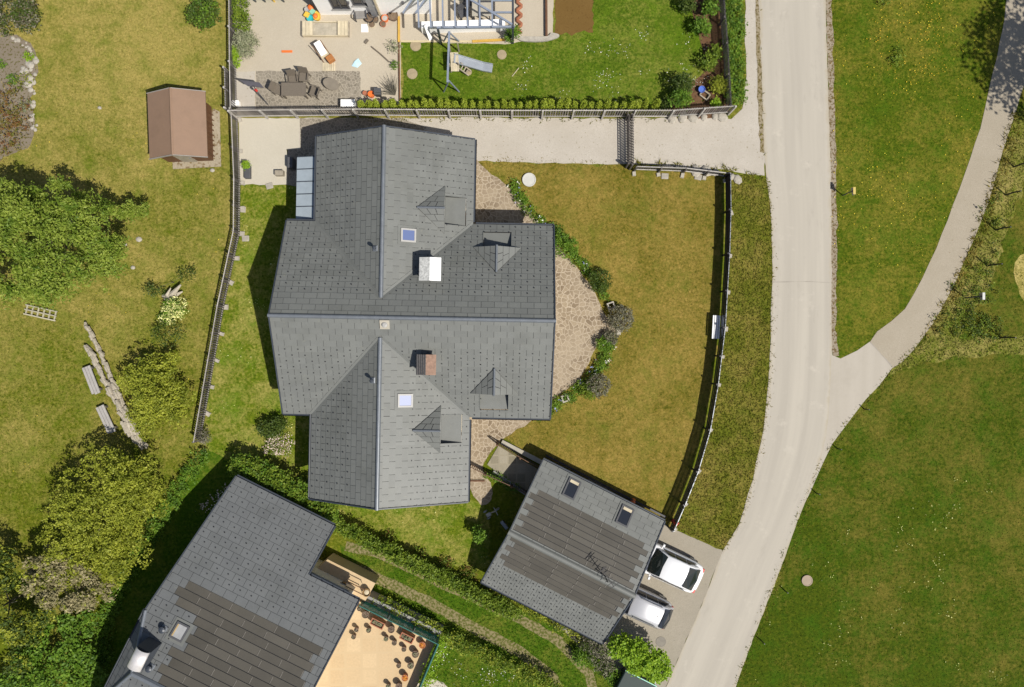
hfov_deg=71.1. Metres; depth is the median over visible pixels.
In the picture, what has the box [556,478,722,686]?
driveway
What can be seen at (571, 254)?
patio shrub
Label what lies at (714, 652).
road
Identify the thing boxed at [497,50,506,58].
round slab
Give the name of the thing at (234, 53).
fence bush
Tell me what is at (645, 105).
conifer
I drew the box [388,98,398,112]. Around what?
conifer
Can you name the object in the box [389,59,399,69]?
yard weed
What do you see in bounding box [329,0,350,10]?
window
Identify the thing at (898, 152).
meadow flowers
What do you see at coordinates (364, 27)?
paper sheet
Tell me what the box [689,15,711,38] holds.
bed shrub
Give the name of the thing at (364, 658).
terrace
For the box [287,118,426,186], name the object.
paving
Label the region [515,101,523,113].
conifer
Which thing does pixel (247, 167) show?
planter
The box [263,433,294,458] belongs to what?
blossom shrub
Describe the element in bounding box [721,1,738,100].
ivy bank
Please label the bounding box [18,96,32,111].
rockery plant
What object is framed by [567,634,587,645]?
shrub
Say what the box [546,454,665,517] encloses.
edging board
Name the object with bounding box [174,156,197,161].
door
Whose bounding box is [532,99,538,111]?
conifer
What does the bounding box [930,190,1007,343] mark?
rough weeds
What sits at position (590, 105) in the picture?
conifer
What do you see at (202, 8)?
bush
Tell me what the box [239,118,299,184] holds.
paving
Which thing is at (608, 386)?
patio shrub
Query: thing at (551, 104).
conifer
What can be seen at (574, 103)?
conifer
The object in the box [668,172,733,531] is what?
picket fence
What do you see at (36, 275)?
broadleaf tree
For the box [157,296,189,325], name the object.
lemon shrub
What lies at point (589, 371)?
bed flowers
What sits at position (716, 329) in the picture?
bench
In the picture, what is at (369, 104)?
conifer
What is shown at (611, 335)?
patio shrub
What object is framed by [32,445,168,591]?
hedge bush
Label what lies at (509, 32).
lawn shrub
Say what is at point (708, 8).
bed shrub
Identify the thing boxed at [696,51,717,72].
bed shrub
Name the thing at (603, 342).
patio shrub
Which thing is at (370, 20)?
tub
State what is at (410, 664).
plant pot
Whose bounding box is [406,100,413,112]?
conifer
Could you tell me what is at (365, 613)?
plant pot
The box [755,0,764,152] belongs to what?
road shoulder
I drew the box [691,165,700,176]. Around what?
boulder
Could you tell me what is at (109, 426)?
board stack
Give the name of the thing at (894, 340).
track
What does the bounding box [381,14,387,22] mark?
tub
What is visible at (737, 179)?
boulder
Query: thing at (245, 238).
stepping stone
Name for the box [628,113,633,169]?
gate
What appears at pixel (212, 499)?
shade flowers
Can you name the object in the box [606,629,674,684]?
lime hedge
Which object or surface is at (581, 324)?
patio
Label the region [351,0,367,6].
window
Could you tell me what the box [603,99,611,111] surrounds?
conifer
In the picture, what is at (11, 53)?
bed
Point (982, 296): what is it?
road sign
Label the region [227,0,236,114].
picket fence
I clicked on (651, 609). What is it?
parked car
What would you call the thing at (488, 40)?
lawn kerb
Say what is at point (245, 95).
paving
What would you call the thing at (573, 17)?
earth bed
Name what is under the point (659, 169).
picket fence
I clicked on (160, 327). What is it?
twiggy shrub
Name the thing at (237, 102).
box
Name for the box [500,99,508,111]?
conifer
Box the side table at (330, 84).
[323,78,338,89]
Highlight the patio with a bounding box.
[469,160,615,504]
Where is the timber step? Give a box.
[470,480,484,481]
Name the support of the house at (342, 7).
on the yard at (276, 25)
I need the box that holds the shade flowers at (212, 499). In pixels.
[200,483,227,510]
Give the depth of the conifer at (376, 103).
40.93 m
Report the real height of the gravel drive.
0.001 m
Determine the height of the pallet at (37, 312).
0.100 m
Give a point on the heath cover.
(11, 134)
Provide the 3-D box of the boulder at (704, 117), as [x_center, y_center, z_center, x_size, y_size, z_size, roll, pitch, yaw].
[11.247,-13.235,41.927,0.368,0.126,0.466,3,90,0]
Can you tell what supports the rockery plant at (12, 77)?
on the bed at (11, 53)
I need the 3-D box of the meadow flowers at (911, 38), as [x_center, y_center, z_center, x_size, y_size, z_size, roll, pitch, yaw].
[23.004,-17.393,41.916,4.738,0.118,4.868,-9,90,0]
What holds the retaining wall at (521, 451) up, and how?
on the ground at (504, 500)
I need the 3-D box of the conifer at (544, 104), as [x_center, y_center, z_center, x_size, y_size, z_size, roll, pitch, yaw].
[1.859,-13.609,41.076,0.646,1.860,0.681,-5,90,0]
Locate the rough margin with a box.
[889,112,1023,375]
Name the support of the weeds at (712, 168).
on the ground at (504, 500)
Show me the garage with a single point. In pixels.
(574, 552)
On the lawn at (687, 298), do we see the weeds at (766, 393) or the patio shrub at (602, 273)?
the patio shrub at (602, 273)
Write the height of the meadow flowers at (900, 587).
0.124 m
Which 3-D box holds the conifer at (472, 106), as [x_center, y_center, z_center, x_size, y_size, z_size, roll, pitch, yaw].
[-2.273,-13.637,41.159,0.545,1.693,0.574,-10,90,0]
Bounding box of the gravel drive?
[299,0,764,175]
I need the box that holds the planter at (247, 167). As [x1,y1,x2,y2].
[241,160,251,178]
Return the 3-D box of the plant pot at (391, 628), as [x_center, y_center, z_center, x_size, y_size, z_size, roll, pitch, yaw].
[-6.846,16.212,40.758,0.403,0.484,0.393,0,90,0]
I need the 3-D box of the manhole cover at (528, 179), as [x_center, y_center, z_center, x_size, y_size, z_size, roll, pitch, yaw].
[1.000,-9.573,41.930,0.800,0.120,0.800,0,90,0]
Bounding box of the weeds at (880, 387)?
[735,333,929,684]
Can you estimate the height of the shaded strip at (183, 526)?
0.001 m
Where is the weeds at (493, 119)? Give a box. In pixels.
[357,114,680,123]
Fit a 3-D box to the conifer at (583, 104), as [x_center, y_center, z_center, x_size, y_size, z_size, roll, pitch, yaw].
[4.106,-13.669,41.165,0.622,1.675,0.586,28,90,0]
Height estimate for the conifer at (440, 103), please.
1.957 m
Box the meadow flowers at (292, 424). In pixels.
[218,188,484,563]
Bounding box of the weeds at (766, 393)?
[725,203,777,548]
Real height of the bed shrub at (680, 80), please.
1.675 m
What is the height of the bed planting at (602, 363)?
0.597 m
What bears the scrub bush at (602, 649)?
on the driveway
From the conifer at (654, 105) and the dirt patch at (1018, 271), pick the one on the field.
the dirt patch at (1018, 271)
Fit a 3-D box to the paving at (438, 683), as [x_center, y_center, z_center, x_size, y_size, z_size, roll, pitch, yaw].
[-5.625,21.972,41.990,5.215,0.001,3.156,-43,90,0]
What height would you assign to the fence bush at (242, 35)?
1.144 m
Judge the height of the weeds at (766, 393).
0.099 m
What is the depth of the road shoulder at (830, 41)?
41.98 m
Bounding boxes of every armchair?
[268,80,282,97]
[285,69,297,81]
[297,66,310,83]
[308,84,321,99]
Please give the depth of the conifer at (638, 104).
40.69 m
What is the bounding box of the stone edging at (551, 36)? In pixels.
[516,33,558,41]
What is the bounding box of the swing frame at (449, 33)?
[443,31,459,91]
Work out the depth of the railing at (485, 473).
41.17 m
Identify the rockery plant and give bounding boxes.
[0,58,6,70]
[5,73,18,85]
[15,72,33,91]
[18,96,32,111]
[23,51,35,61]
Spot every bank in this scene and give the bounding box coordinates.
[676,176,771,548]
[720,0,749,106]
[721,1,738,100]
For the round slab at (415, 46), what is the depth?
41.95 m
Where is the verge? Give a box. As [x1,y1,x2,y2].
[826,0,1005,357]
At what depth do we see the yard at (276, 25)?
41.99 m
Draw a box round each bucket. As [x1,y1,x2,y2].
[306,14,312,20]
[698,86,704,92]
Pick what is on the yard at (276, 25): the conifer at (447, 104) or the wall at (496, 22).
the wall at (496, 22)
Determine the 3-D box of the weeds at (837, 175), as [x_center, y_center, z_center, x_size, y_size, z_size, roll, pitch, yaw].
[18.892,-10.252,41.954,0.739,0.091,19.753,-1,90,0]
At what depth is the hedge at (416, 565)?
40.94 m
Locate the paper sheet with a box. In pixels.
[361,24,367,31]
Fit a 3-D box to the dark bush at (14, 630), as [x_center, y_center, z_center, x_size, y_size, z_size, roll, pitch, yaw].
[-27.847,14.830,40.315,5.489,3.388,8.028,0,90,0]
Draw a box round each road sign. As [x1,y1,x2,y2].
[842,187,855,195]
[965,292,984,299]
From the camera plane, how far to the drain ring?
41.97 m
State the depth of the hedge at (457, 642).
41.06 m
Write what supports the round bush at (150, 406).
on the ground at (504, 500)
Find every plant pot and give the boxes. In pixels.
[362,610,368,617]
[368,91,373,97]
[388,625,394,632]
[395,681,401,686]
[401,673,407,680]
[407,660,413,668]
[412,649,418,657]
[419,640,425,648]
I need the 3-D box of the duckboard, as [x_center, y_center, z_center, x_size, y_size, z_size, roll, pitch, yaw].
[-10.722,-16.195,41.967,0.750,0.040,0.480,0,90,0]
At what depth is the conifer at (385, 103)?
40.88 m
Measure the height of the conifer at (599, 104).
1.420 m
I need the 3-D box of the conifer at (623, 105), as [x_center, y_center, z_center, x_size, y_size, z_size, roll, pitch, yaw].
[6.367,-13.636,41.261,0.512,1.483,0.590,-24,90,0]
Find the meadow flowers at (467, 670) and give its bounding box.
[432,647,514,680]
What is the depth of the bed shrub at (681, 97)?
41.03 m
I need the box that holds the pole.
[371,46,389,61]
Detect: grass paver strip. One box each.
[330,554,561,686]
[344,541,596,686]
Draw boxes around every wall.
[421,19,504,33]
[493,470,526,494]
[501,440,541,463]
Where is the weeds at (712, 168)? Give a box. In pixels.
[635,158,766,182]
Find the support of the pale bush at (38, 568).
on the ground at (504, 500)
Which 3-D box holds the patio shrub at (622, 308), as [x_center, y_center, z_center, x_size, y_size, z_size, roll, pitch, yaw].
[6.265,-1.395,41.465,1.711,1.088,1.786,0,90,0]
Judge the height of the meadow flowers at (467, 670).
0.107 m
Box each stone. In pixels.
[23,81,31,87]
[27,61,33,68]
[242,235,248,240]
[265,182,273,189]
[661,173,668,178]
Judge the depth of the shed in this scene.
39.85 m
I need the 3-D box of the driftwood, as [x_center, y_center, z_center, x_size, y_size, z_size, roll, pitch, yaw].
[-19.694,-2.910,41.736,1.439,0.678,0.697,-30,90,0]
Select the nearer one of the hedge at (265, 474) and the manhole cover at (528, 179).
the hedge at (265, 474)
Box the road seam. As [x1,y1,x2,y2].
[781,281,829,282]
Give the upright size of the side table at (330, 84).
0.450 m
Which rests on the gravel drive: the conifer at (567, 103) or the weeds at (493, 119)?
the weeds at (493, 119)
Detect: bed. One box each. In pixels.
[0,32,37,158]
[555,0,593,35]
[664,0,731,118]
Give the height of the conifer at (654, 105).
1.960 m
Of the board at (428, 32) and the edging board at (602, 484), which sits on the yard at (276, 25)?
the board at (428, 32)
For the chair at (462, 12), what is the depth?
41.55 m
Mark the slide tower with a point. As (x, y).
(457, 60)
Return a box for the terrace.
[316,590,443,686]
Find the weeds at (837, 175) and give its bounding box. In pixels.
[827,3,840,336]
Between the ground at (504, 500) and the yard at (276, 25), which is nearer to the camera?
the yard at (276, 25)
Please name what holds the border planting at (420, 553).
on the ground at (504, 500)
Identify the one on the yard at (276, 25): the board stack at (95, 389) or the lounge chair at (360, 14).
the lounge chair at (360, 14)
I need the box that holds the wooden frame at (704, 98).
[699,90,710,100]
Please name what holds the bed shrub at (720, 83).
on the planting bed at (715, 36)
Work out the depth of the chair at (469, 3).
41.55 m
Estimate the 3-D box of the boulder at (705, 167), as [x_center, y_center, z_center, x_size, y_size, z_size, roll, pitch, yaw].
[11.410,-10.084,41.894,0.562,0.192,0.712,-44,90,0]
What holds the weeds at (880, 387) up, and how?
on the field
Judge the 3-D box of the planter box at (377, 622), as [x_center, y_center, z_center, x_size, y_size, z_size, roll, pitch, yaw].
[-7.630,15.871,40.769,0.800,0.463,0.390,27,90,0]
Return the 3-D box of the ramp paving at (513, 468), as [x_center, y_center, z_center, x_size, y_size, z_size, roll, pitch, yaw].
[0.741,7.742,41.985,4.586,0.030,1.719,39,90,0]
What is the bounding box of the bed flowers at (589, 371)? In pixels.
[555,335,614,410]
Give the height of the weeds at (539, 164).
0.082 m
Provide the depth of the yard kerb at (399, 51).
41.88 m
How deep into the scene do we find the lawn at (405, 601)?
41.99 m
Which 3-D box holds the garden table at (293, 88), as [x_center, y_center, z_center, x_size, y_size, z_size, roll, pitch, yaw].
[-12.575,-14.650,41.630,1.420,0.740,0.750,0,90,0]
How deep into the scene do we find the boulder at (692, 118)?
41.85 m
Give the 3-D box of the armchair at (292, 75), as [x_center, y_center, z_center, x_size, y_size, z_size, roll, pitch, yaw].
[-12.686,-15.374,41.522,0.590,0.955,0.649,-9,90,0]
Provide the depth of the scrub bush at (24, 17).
40.90 m
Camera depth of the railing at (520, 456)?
41.17 m
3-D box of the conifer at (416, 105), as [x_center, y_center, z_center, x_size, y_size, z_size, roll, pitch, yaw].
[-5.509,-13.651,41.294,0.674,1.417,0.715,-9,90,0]
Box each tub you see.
[364,13,373,22]
[368,22,374,27]
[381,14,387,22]
[388,12,397,21]
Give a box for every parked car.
[624,587,673,628]
[645,543,704,592]
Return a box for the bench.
[710,315,723,338]
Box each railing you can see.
[346,581,364,594]
[359,600,438,644]
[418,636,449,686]
[471,464,526,493]
[496,443,538,467]
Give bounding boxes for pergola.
[402,0,514,44]
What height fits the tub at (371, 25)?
0.120 m
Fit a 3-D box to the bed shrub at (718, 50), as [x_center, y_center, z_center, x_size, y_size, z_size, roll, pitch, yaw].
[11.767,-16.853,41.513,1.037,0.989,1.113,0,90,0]
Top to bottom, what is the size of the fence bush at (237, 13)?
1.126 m
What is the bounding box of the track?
[870,0,1023,366]
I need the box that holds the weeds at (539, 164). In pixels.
[482,156,623,170]
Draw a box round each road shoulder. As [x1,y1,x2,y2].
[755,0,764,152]
[826,0,838,355]
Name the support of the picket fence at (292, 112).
on the ground at (504, 500)
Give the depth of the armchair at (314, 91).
41.55 m
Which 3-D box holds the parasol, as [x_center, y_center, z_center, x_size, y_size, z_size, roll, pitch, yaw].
[-14.621,-14.620,41.105,1.338,1.810,0.614,39,90,0]
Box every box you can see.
[231,100,239,106]
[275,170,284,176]
[287,157,295,169]
[303,11,309,17]
[341,99,355,108]
[369,615,385,629]
[399,629,415,643]
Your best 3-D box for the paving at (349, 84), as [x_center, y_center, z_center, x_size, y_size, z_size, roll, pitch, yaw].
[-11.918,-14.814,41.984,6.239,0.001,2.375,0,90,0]
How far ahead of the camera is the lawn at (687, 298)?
41.99 m
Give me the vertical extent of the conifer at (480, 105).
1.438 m
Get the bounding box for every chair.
[353,10,367,21]
[456,2,466,19]
[463,0,471,10]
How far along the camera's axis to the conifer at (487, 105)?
41.12 m
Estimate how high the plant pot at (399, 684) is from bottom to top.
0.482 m
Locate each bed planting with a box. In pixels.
[506,177,610,300]
[533,331,616,421]
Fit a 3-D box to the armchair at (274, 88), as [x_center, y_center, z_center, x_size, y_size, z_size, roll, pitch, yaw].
[-13.595,-14.727,41.522,0.649,0.955,0.590,21,90,0]
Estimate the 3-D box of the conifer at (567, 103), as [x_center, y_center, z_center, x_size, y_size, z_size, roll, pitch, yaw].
[3.138,-13.686,41.064,0.681,1.883,0.646,38,90,0]
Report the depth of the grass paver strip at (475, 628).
41.99 m
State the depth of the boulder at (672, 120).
41.86 m
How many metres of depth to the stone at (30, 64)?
41.85 m
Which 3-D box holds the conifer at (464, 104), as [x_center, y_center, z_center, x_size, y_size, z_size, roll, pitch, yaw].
[-2.743,-13.691,41.110,0.663,1.786,0.625,-44,90,0]
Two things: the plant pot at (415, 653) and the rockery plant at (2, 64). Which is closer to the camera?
the plant pot at (415, 653)
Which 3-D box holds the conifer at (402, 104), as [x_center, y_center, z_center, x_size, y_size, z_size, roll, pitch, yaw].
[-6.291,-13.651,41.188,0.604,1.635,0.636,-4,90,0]
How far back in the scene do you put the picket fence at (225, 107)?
41.05 m
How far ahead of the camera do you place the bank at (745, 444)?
41.99 m
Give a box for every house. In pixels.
[104,475,359,686]
[267,125,555,510]
[312,0,431,16]
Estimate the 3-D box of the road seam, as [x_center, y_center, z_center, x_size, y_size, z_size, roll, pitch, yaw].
[16.921,-3.613,41.976,3.390,0.001,0.096,0,90,0]
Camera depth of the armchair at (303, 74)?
41.55 m
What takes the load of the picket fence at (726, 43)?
on the planting bed at (715, 36)
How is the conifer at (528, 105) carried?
on the lawn at (662, 30)
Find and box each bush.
[0,0,42,36]
[0,544,56,679]
[0,605,108,686]
[19,541,118,613]
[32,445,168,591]
[115,349,196,441]
[184,0,222,32]
[230,0,253,34]
[230,29,261,61]
[230,44,241,68]
[376,75,396,94]
[575,635,615,678]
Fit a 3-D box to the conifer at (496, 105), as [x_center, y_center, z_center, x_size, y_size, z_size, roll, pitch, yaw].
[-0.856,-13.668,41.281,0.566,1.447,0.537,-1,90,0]
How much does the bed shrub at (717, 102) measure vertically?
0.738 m
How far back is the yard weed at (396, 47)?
41.67 m
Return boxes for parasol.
[240,80,267,104]
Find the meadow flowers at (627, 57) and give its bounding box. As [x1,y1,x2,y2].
[518,26,705,92]
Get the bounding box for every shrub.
[137,265,196,298]
[149,320,186,346]
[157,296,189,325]
[197,428,211,444]
[254,413,291,440]
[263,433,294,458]
[471,524,487,543]
[504,24,521,42]
[555,226,563,246]
[555,233,579,258]
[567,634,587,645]
[579,379,598,401]
[586,372,612,398]
[587,268,612,294]
[596,335,613,353]
[602,329,618,344]
[606,304,634,334]
[660,95,670,109]
[665,87,694,115]
[671,71,694,94]
[678,0,697,14]
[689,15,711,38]
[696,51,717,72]
[700,0,720,17]
[707,42,722,61]
[708,74,728,95]
[709,96,722,109]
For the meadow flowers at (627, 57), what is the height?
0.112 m
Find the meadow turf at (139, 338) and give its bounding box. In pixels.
[0,0,236,686]
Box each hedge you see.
[84,448,209,686]
[226,452,341,521]
[333,518,525,621]
[367,595,563,686]
[490,589,586,644]
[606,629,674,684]
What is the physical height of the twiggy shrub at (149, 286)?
0.972 m
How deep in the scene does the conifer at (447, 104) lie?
40.77 m
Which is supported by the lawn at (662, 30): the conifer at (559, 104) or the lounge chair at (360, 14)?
the conifer at (559, 104)
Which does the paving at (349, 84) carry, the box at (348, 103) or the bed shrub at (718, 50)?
the box at (348, 103)
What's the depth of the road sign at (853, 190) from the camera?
40.75 m
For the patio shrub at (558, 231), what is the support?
on the lawn at (687, 298)
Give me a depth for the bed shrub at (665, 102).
41.47 m
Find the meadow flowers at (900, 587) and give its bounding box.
[755,479,1007,679]
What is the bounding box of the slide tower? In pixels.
[449,42,492,75]
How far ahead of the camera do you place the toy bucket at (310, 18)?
41.76 m
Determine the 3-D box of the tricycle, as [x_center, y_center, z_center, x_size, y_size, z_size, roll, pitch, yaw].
[-1.152,9.824,41.712,0.970,0.568,0.500,-29,90,0]
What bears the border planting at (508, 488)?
on the ground at (504, 500)
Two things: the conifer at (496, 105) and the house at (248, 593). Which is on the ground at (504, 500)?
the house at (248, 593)
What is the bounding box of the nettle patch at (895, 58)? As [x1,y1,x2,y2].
[877,0,906,67]
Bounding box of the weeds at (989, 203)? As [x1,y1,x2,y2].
[921,112,1022,340]
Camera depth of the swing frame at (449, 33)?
39.79 m
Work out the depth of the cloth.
41.94 m
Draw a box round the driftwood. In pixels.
[162,284,182,300]
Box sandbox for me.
[302,21,349,37]
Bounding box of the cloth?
[352,59,361,67]
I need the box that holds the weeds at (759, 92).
[757,9,765,155]
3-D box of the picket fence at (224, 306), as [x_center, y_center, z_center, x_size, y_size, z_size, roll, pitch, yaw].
[-16.599,-3.675,41.472,1.255,1.075,19.276,7,90,0]
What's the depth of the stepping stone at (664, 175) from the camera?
41.93 m
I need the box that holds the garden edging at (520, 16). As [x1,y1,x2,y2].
[516,0,522,31]
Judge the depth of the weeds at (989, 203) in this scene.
41.94 m
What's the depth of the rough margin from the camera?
41.99 m
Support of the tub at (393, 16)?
on the yard at (276, 25)
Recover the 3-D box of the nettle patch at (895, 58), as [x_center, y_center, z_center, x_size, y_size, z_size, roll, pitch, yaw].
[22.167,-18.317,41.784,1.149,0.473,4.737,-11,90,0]
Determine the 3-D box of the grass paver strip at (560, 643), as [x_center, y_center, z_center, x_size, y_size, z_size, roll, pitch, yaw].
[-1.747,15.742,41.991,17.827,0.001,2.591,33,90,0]
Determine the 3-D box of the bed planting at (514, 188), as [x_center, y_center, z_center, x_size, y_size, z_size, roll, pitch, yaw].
[2.827,-6.090,41.730,1.418,0.592,9.246,-43,90,0]
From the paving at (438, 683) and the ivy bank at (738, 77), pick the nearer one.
the ivy bank at (738, 77)
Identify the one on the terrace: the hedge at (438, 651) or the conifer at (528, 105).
the hedge at (438, 651)
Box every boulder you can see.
[669,116,676,123]
[678,112,686,122]
[688,113,697,122]
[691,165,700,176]
[701,114,706,120]
[701,165,711,175]
[712,113,717,120]
[717,113,727,121]
[733,175,741,183]
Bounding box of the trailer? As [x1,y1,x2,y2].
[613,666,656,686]
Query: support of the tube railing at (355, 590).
on the entrance paving at (339, 567)
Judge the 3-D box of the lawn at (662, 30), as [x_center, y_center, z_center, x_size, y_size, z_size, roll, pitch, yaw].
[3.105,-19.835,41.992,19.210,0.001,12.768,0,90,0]
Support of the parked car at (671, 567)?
on the driveway
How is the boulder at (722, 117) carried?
on the planting bed at (715, 36)
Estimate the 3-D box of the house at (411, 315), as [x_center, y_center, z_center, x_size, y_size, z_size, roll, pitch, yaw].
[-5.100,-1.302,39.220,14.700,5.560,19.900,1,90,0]
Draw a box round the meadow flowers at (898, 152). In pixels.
[829,0,994,286]
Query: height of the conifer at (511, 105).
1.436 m
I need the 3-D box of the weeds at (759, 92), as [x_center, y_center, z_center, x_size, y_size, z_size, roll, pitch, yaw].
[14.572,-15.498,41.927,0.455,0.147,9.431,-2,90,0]
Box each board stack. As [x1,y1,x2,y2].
[82,365,102,394]
[96,404,117,432]
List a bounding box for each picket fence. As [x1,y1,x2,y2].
[192,114,244,442]
[222,66,232,110]
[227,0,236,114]
[227,105,736,119]
[632,166,731,182]
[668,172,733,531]
[718,0,731,111]
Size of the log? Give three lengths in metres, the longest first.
0.506 x 0.191 x 0.185 m
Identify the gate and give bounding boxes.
[625,113,629,167]
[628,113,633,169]
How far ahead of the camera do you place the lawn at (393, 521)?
42.00 m
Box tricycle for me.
[483,507,499,518]
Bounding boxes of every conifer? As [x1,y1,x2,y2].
[357,100,367,111]
[365,99,374,112]
[372,98,381,112]
[381,100,390,112]
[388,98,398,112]
[397,99,406,112]
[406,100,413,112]
[412,100,421,113]
[421,97,429,113]
[428,98,437,112]
[436,97,445,112]
[444,99,452,112]
[451,101,460,112]
[460,98,468,114]
[468,100,477,112]
[477,101,484,111]
[484,100,492,111]
[493,101,501,112]
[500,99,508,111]
[507,100,516,114]
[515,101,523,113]
[523,100,532,112]
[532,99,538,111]
[539,98,547,113]
[546,98,555,112]
[554,99,563,112]
[562,97,571,113]
[570,100,577,111]
[578,99,587,112]
[586,101,594,113]
[594,100,602,112]
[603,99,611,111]
[609,101,618,112]
[618,101,627,112]
[626,100,635,111]
[634,98,643,112]
[640,97,649,111]
[649,98,661,113]
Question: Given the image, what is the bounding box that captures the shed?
[146,87,220,168]
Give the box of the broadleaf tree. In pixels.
[0,174,150,310]
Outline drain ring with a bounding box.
[656,637,665,646]
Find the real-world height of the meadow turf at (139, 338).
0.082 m
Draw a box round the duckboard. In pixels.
[322,63,334,70]
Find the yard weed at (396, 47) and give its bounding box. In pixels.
[385,38,402,54]
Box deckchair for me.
[312,40,335,63]
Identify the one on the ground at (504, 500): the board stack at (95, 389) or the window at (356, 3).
the board stack at (95, 389)
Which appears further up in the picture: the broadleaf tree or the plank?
the plank
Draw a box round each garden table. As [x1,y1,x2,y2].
[281,82,307,98]
[472,0,490,19]
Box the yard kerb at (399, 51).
[398,16,399,100]
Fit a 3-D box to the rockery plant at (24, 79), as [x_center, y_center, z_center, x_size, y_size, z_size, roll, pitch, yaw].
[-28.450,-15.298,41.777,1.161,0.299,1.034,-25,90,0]
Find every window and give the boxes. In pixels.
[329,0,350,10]
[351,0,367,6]
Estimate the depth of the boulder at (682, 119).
41.85 m
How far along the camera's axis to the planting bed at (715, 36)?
41.99 m
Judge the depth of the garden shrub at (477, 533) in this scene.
40.94 m
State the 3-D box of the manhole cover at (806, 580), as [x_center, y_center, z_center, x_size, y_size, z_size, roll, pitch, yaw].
[17.271,13.872,41.955,0.640,0.070,0.640,0,90,0]
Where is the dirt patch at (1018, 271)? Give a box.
[1014,254,1023,299]
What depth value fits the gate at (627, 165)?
41.40 m
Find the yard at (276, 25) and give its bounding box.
[235,0,553,115]
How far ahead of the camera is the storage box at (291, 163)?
41.32 m
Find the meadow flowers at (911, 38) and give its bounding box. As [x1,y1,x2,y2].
[863,0,946,87]
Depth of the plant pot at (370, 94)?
41.70 m
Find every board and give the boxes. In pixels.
[424,24,432,40]
[545,0,547,35]
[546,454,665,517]
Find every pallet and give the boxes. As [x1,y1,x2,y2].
[23,304,57,320]
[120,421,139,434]
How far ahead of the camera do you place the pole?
41.91 m
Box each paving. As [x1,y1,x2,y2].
[236,71,254,111]
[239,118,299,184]
[255,70,361,110]
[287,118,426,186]
[318,553,378,600]
[417,678,446,686]
[487,446,537,490]
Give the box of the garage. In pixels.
[480,458,665,644]
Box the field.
[736,88,1023,686]
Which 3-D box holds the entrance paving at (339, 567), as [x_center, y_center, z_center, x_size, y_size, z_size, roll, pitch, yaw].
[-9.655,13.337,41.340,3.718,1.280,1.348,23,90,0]
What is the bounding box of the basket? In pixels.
[362,588,369,596]
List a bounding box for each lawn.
[198,182,494,569]
[340,545,612,686]
[401,0,704,113]
[478,161,722,526]
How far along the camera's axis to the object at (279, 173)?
41.64 m
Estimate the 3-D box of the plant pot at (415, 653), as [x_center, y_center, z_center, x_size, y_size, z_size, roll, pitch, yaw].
[-5.481,17.614,40.747,0.403,0.505,0.393,-26,90,0]
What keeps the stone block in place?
on the lawn at (687, 298)
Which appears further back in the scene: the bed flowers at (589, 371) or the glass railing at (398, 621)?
the bed flowers at (589, 371)
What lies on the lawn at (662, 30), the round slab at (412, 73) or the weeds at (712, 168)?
the round slab at (412, 73)
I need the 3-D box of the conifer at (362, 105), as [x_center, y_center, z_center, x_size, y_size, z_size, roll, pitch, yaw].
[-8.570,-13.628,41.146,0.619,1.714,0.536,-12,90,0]
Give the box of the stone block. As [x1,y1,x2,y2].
[606,301,615,310]
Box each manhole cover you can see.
[522,173,535,186]
[801,575,812,585]
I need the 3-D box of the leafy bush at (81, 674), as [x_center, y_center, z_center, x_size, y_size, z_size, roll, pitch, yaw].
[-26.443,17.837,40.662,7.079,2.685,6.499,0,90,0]
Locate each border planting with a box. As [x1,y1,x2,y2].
[378,530,491,593]
[482,469,520,494]
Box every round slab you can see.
[407,69,417,78]
[410,42,420,50]
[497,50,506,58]
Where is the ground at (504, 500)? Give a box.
[0,0,1023,686]
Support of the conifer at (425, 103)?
on the lawn at (662, 30)
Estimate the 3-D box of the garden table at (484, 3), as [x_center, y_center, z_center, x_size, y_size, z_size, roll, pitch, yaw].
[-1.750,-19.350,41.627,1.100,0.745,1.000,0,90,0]
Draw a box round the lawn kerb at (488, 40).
[401,38,504,42]
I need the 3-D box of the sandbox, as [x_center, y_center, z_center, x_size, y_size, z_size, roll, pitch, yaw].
[-10.875,-18.350,41.837,2.740,0.305,0.860,0,90,0]
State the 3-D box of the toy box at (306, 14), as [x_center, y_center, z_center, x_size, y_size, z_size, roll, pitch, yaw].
[-11.950,-19.150,41.837,0.300,0.325,0.300,32,90,0]
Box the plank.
[282,50,291,52]
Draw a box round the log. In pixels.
[105,362,109,370]
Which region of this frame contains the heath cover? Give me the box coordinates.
[0,82,33,161]
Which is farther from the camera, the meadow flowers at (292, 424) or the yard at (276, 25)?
the yard at (276, 25)
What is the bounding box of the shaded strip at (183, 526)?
[92,451,240,686]

